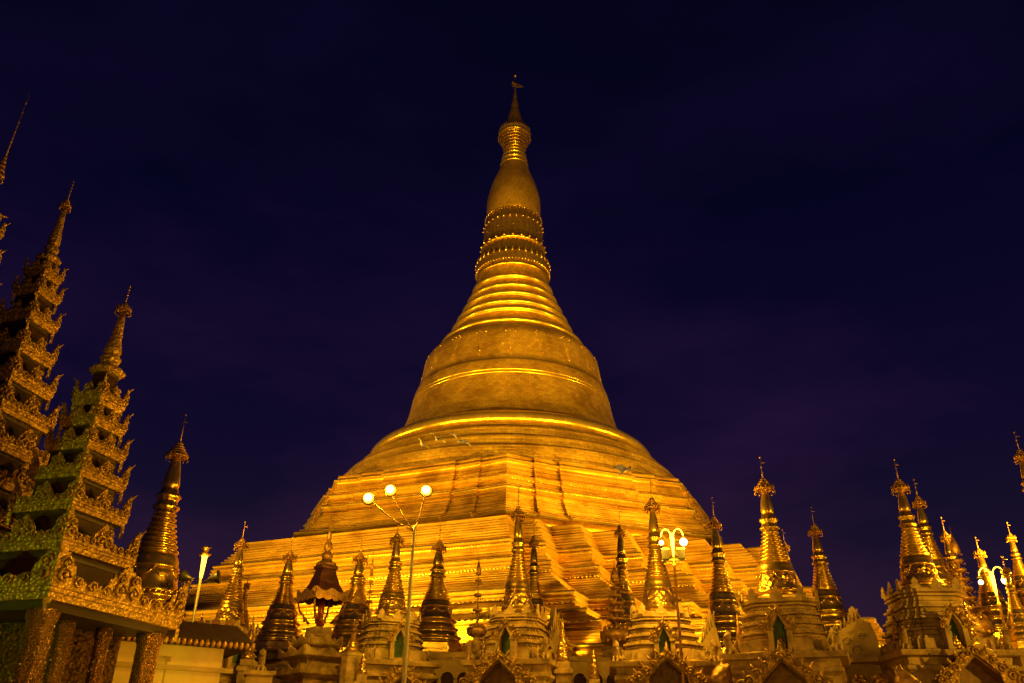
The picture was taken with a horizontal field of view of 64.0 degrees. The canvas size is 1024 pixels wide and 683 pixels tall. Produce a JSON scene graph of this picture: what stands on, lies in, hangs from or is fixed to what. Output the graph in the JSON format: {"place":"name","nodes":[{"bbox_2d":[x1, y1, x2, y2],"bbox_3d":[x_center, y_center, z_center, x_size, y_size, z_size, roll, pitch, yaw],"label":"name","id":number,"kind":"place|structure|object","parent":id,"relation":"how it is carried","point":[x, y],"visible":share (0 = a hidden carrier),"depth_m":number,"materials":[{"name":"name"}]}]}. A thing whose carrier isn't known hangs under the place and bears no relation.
{"place":"outdoors","nodes":[
{"label":"outdoors","id":0,"kind":"place"},
{"bbox_2d":[0,94,29,284],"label":"pavilion tower","id":1,"kind":"structure","parent":0,"point":[2,177],"depth_m":28.62,"materials":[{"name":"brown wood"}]},
{"bbox_2d":[0,179,74,534],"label":"pavilion tower","id":2,"kind":"structure","parent":0,"point":[28,327],"depth_m":30.82,"materials":[{"name":"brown wood"}]},
{"bbox_2d":[450,433,470,445],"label":"flying bird","id":3,"kind":"object","parent":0,"point":[459,441],"visible":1,"depth_m":47.56},
{"bbox_2d":[0,0,1023,631],"label":"sky","id":4,"kind":"structure","parent":0,"point":[789,234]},
{"bbox_2d":[612,465,630,474],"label":"flying bird","id":5,"kind":"object","parent":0,"point":[622,468],"visible":1,"depth_m":46.58},
{"bbox_3d":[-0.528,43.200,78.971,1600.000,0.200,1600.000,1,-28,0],"label":"ground","id":6,"kind":"structure","parent":0,"visible":0},
{"bbox_2d":[0,600,168,682],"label":"mosaic pavilion","id":7,"kind":"structure","parent":6,"relation":"on","point":[55,642],"depth_m":24.25,"materials":[{"name":"paint"}]},
{"bbox_2d":[0,284,194,641],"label":"pavilion tower","id":8,"kind":"structure","parent":7,"relation":"on","point":[56,543],"depth_m":25.97,"materials":[{"name":"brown wood"}]},
{"bbox_2d":[132,414,188,621],"bbox_3d":[-16.619,11.411,37.522,4.512,17.425,4.512,12,-30,-20],"label":"stupa","id":9,"kind":"object","parent":6,"relation":"on","point":[155,567],"visible":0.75,"depth_m":38.03,"materials":[{"name":"gold metal"}]},
{"bbox_2d":[157,656,171,682],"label":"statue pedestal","id":10,"kind":"object","parent":6,"relation":"on","point":[166,659],"visible":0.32,"depth_m":28.23,"materials":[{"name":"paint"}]},
{"bbox_2d":[112,621,254,682],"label":"cream side building","id":11,"kind":"structure","parent":6,"relation":"on","point":[198,652],"depth_m":28.77,"materials":[{"name":"paint"}]},
{"bbox_2d":[178,546,220,621],"bbox_3d":[-13.984,13.978,34.940,1.802,10.500,0.642,1,-28,0],"label":"pillar lamp","id":12,"kind":"object","parent":6,"relation":"on","point":[184,576],"visible":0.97,"depth_m":36.59,"materials":[{"name":"metal"}]},
{"bbox_2d":[199,521,258,682],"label":"stupa","id":13,"kind":"object","parent":6,"relation":"on","point":[230,611],"visible":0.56,"depth_m":36.20,"materials":[{"name":"gold paint"}]},
{"bbox_2d":[236,615,254,682],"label":"pinnacle","id":14,"kind":"object","parent":6,"relation":"on","point":[247,660],"visible":0.63,"depth_m":34.27,"materials":[{"name":"white paint"}]},
{"bbox_2d":[244,670,275,682],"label":"statue pedestal","id":15,"kind":"object","parent":6,"relation":"on","point":[258,676],"visible":1,"depth_m":32.05,"materials":[{"name":"paint"}]},
{"bbox_2d":[255,648,266,669],"bbox_3d":[-10.008,12.755,32.820,0.430,0.894,0.615,5,-28,-9],"label":"lion statue","id":16,"kind":"object","parent":15,"relation":"on","point":[261,659],"visible":0.87,"depth_m":32.65,"materials":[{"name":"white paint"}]},
{"bbox_2d":[273,518,355,682],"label":"small shrine","id":17,"kind":"object","parent":6,"relation":"on","point":[316,657],"visible":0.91,"depth_m":36.63,"materials":[{"name":"red paint"}]},
{"bbox_2d":[339,620,361,682],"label":"stupa","id":18,"kind":"object","parent":6,"relation":"on","point":[351,654],"visible":1,"depth_m":32.89,"materials":[{"name":"gold paint"}]},
{"bbox_2d":[354,648,368,682],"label":"pinnacle","id":19,"kind":"object","parent":6,"relation":"on","point":[361,677],"visible":1,"depth_m":32.49,"materials":[{"name":"gold paint"}]},
{"bbox_2d":[361,551,373,626],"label":"gilt leaf column","id":20,"kind":"structure","parent":6,"relation":"on","point":[370,591],"depth_m":44.10,"materials":[{"name":"gold paint"}]},
{"bbox_2d":[335,518,442,682],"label":"stupa","id":21,"kind":"object","parent":6,"relation":"on","point":[381,640],"visible":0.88,"depth_m":34.49,"materials":[{"name":"gold paint"}]},
{"bbox_2d":[362,484,432,682],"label":"lamp pole","id":22,"kind":"object","parent":6,"relation":"on","point":[390,490],"visible":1,"depth_m":29.74,"materials":[{"name":"metal"}]},
{"bbox_2d":[428,660,467,682],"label":"wall arcade","id":23,"kind":"object","parent":6,"relation":"on","point":[451,672],"depth_m":36.28,"materials":[{"name":"paint"}]},
{"bbox_2d":[466,560,486,652],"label":"gilt leaf column","id":24,"kind":"structure","parent":6,"relation":"on","point":[476,631],"depth_m":37.87,"materials":[{"name":"gold paint"}]},
{"bbox_2d":[480,636,485,658],"bbox_3d":[-1.158,14.778,31.746,0.608,6.400,0.608,1,-28,-1],"label":"pinnacle","id":25,"kind":"object","parent":6,"relation":"on","point":[483,652],"visible":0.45,"depth_m":32.91,"materials":[{"name":"white paint"}]},
{"bbox_2d":[256,652,734,682],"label":"pagoda plinth","id":26,"kind":"structure","parent":6,"relation":"on","point":[449,656],"depth_m":38.79,"materials":[{"name":"paint"}]},
{"bbox_2d":[242,574,250,628],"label":"stupa","id":27,"kind":"object","parent":26,"relation":"on","point":[246,588],"visible":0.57,"depth_m":44.16,"materials":[{"name":"paint"}]},
{"bbox_2d":[254,537,300,660],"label":"stupa","id":28,"kind":"object","parent":26,"relation":"on","point":[279,629],"visible":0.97,"depth_m":42.75,"materials":[{"name":"gold metal"}]},
{"bbox_2d":[331,539,371,651],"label":"stupa","id":29,"kind":"object","parent":26,"relation":"on","point":[356,607],"visible":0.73,"depth_m":43.85,"materials":[{"name":"gold metal"}]},
{"bbox_2d":[417,525,462,652],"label":"stupa","id":30,"kind":"object","parent":26,"relation":"on","point":[437,630],"visible":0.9,"depth_m":43.25,"materials":[{"name":"gold metal"}]},
{"bbox_2d":[184,74,885,657],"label":"great pagoda","id":31,"kind":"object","parent":26,"relation":"on","point":[512,390],"visible":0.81,"depth_m":77.47,"materials":[{"name":"gold metal"}]},
{"bbox_2d":[528,520,547,635],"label":"stupa","id":32,"kind":"object","parent":26,"relation":"on","point":[535,588],"visible":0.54,"depth_m":44.85,"materials":[{"name":"gold metal"}]},
{"bbox_2d":[601,507,636,657],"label":"stupa","id":33,"kind":"object","parent":26,"relation":"on","point":[627,592],"visible":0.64,"depth_m":46.08,"materials":[{"name":"gold metal"}]},
{"bbox_2d":[705,497,742,653],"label":"stupa","id":34,"kind":"object","parent":26,"relation":"on","point":[722,604],"visible":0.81,"depth_m":43.78,"materials":[{"name":"gold metal"}]},
{"bbox_2d":[782,529,789,558],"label":"stupa","id":35,"kind":"object","parent":26,"relation":"on","point":[786,546],"visible":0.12,"depth_m":47.23,"materials":[{"name":"gold metal"}]},
{"bbox_2d":[458,486,558,682],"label":"stupa","id":36,"kind":"object","parent":6,"relation":"on","point":[517,633],"visible":0.95,"depth_m":32.84,"materials":[{"name":"gold paint"}]},
{"bbox_2d":[464,639,475,659],"bbox_3d":[-1.692,12.414,32.988,0.391,0.812,0.559,-22,-35,36],"label":"lion statue","id":37,"kind":"object","parent":36,"relation":"on","point":[469,655],"visible":0.94,"depth_m":32.83,"materials":[{"name":"white paint"}]},
{"bbox_2d":[539,637,548,657],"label":"lion statue","id":38,"kind":"object","parent":36,"relation":"on","point":[544,653],"visible":0.92,"depth_m":32.05,"materials":[{"name":"white paint"}]},
{"bbox_2d":[547,607,559,655],"bbox_3d":[1.633,15.141,33.995,1.242,7.900,1.600,13,-30,-23],"label":"plaster crest","id":39,"kind":"object","parent":6,"relation":"on","point":[553,630],"visible":0.3,"depth_m":35.05,"materials":[{"name":"beige stone"}]},
{"bbox_2d":[554,616,572,682],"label":"pinnacle","id":40,"kind":"object","parent":6,"relation":"on","point":[563,672],"visible":0.98,"depth_m":32.98,"materials":[{"name":"gold paint"}]},
{"bbox_2d":[570,662,614,682],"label":"wall arcade","id":41,"kind":"object","parent":6,"relation":"on","point":[581,671],"depth_m":36.23,"materials":[{"name":"paint"}]},
{"bbox_2d":[589,646,599,682],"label":"pinnacle","id":42,"kind":"object","parent":6,"relation":"on","point":[594,677],"visible":1,"depth_m":33.32,"materials":[{"name":"gold paint"}]},
{"bbox_2d":[600,566,630,660],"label":"gilt leaf column","id":43,"kind":"structure","parent":6,"relation":"on","point":[617,631],"depth_m":37.70,"materials":[{"name":"metal"}]},
{"bbox_2d":[608,477,719,682],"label":"stupa","id":44,"kind":"object","parent":6,"relation":"on","point":[652,633],"visible":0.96,"depth_m":32.23,"materials":[{"name":"gold metal"}]},
{"bbox_2d":[612,640,622,660],"bbox_3d":[4.086,12.061,31.962,0.391,0.812,0.559,-15,-32,28],"label":"lion statue","id":45,"kind":"object","parent":44,"relation":"on","point":[617,656],"visible":0.92,"depth_m":31.81,"materials":[{"name":"white paint"}]},
{"bbox_2d":[708,639,719,660],"bbox_3d":[7.749,11.898,31.564,0.391,0.812,0.559,9,-29,-16],"label":"lion statue","id":46,"kind":"object","parent":44,"relation":"on","point":[713,656],"visible":0.98,"depth_m":31.41,"materials":[{"name":"white paint"}]},
{"bbox_2d":[658,528,686,682],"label":"street lamp","id":47,"kind":"object","parent":6,"relation":"on","point":[679,550],"visible":1,"depth_m":32.03,"materials":[{"name":"white"}]},
{"bbox_2d":[700,608,733,682],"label":"plaster crest","id":48,"kind":"object","parent":6,"relation":"on","point":[710,632],"visible":0.34,"depth_m":33.16,"materials":[{"name":"beige stone"}]},
{"bbox_2d":[736,613,742,643],"bbox_3d":[8.507,13.413,29.556,0.684,7.000,0.684,-6,-28,13],"label":"pinnacle","id":49,"kind":"object","parent":6,"relation":"on","point":[738,632],"visible":0.2,"depth_m":30.79,"materials":[{"name":"gold paint"}]},
{"bbox_2d":[719,456,850,682],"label":"stupa","id":50,"kind":"object","parent":6,"relation":"on","point":[777,604],"visible":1,"depth_m":28.64,"materials":[{"name":"gold metal"}]},
{"bbox_2d":[710,659,732,682],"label":"guardian statue","id":51,"kind":"object","parent":50,"relation":"attached to","point":[721,672],"visible":1,"depth_m":27.64,"materials":[{"name":"gold metal"}]},
{"bbox_2d":[723,630,737,653],"bbox_3d":[7.662,10.617,28.901,0.559,0.812,0.391,24,-36,-37],"label":"lion statue","id":52,"kind":"object","parent":50,"relation":"on","point":[730,649],"visible":0.94,"depth_m":28.75,"materials":[{"name":"white paint"}]},
{"bbox_2d":[779,636,787,650],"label":"buddha statue","id":53,"kind":"object","parent":50,"relation":"on","point":[783,644],"visible":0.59,"depth_m":28.11,"materials":[{"name":"gold"}]},
{"bbox_2d":[829,626,842,649],"bbox_3d":[10.940,10.054,27.747,0.391,0.812,0.559,2,-28,-3],"label":"lion statue","id":54,"kind":"object","parent":50,"relation":"on","point":[836,644],"visible":0.89,"depth_m":27.59,"materials":[{"name":"white paint"}]},
{"bbox_2d":[808,507,848,635],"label":"stupa","id":55,"kind":"object","parent":6,"relation":"on","point":[832,611],"visible":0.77,"depth_m":41.53,"materials":[{"name":"gold metal"}]},
{"bbox_2d":[829,606,887,682],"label":"plaster crest","id":56,"kind":"object","parent":6,"relation":"on","point":[859,641],"visible":0.83,"depth_m":31.38,"materials":[{"name":"beige concrete"}]},
{"bbox_2d":[891,607,899,670],"bbox_3d":[14.243,13.181,29.196,0.760,7.200,0.760,-11,-30,21],"label":"pinnacle","id":57,"kind":"object","parent":6,"relation":"on","point":[895,634],"visible":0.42,"depth_m":30.37,"materials":[{"name":"white paint"}]},
{"bbox_2d":[912,479,967,603],"bbox_3d":[18.979,12.749,35.646,2.482,14.085,2.482,-13,-30,24],"label":"stupa","id":58,"kind":"object","parent":6,"relation":"on","point":[926,533],"visible":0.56,"depth_m":37.26,"materials":[{"name":"gold metal"}]},
{"bbox_2d":[872,459,1023,682],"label":"stupa","id":59,"kind":"object","parent":6,"relation":"on","point":[924,603],"visible":0.96,"depth_m":29.74,"materials":[{"name":"gold metal"}]},
{"bbox_2d":[899,626,911,648],"bbox_3d":[13.941,10.551,29.166,0.391,0.812,0.559,-13,-30,24],"label":"lion statue","id":60,"kind":"object","parent":59,"relation":"on","point":[903,636],"visible":0.94,"depth_m":29.02,"materials":[{"name":"white paint"}]},
{"bbox_2d":[894,664,920,682],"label":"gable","id":61,"kind":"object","parent":59,"relation":"attached to","point":[902,675],"visible":1,"depth_m":26.06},
{"bbox_2d":[953,634,964,648],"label":"buddha statue","id":62,"kind":"object","parent":59,"relation":"on","point":[956,641],"visible":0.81,"depth_m":28.89,"materials":[{"name":"gold metal"}]},
{"bbox_2d":[999,627,1015,649],"bbox_3d":[17.460,10.531,29.046,0.391,0.812,0.559,12,-30,-20],"label":"lion statue","id":63,"kind":"object","parent":59,"relation":"on","point":[1005,644],"visible":0.88,"depth_m":28.89,"materials":[{"name":"white paint"}]},
{"bbox_2d":[940,517,996,649],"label":"stupa","id":64,"kind":"object","parent":6,"relation":"on","point":[945,537],"visible":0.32,"depth_m":40.12,"materials":[{"name":"gold metal"}]},
{"bbox_2d":[963,600,978,644],"bbox_3d":[16.440,12.662,28.260,0.760,7.300,0.760,-13,-31,25],"label":"pinnacle","id":65,"kind":"object","parent":6,"relation":"on","point":[972,632],"visible":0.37,"depth_m":29.34,"materials":[{"name":"gold paint"}]},
{"bbox_2d":[949,526,995,637],"bbox_3d":[19.876,13.578,34.679,1.630,11.700,1.589,1,-28,0],"label":"stupa","id":66,"kind":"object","parent":6,"relation":"on","point":[987,626],"depth_m":35.71,"materials":[{"name":"polished gold"}]},
{"bbox_2d":[973,537,1007,644],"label":"stupa","id":67,"kind":"object","parent":6,"relation":"on","point":[987,603],"visible":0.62,"depth_m":40.14,"materials":[{"name":"gold metal"}]},
{"bbox_2d":[977,566,1005,627],"bbox_3d":[18.918,12.910,30.458,1.120,8.951,0.300,-14,-31,26],"label":"street lamp","id":68,"kind":"object","parent":6,"relation":"on","point":[993,582],"visible":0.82,"depth_m":32.14,"materials":[{"name":"white"}]},
{"bbox_2d":[997,613,1022,670],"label":"plaster crest","id":69,"kind":"object","parent":6,"relation":"on","point":[1007,627],"visible":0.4,"depth_m":29.58,"materials":[{"name":"gold metal"}]},
{"bbox_2d":[1000,555,1023,677],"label":"stupa","id":70,"kind":"object","parent":6,"relation":"on","point":[1015,609],"visible":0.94,"depth_m":29.53,"materials":[{"name":"gold metal"}]},
{"bbox_2d":[1006,522,1023,606],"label":"stupa","id":71,"kind":"object","parent":6,"relation":"on","point":[1018,574],"visible":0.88,"depth_m":41.97,"materials":[{"name":"gold metal"}]},
{"bbox_2d":[1013,432,1023,491],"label":"stupa","id":72,"kind":"object","parent":6,"relation":"on","point":[1019,456],"visible":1,"depth_m":35.11,"materials":[{"name":"gold metal"}]}
]}

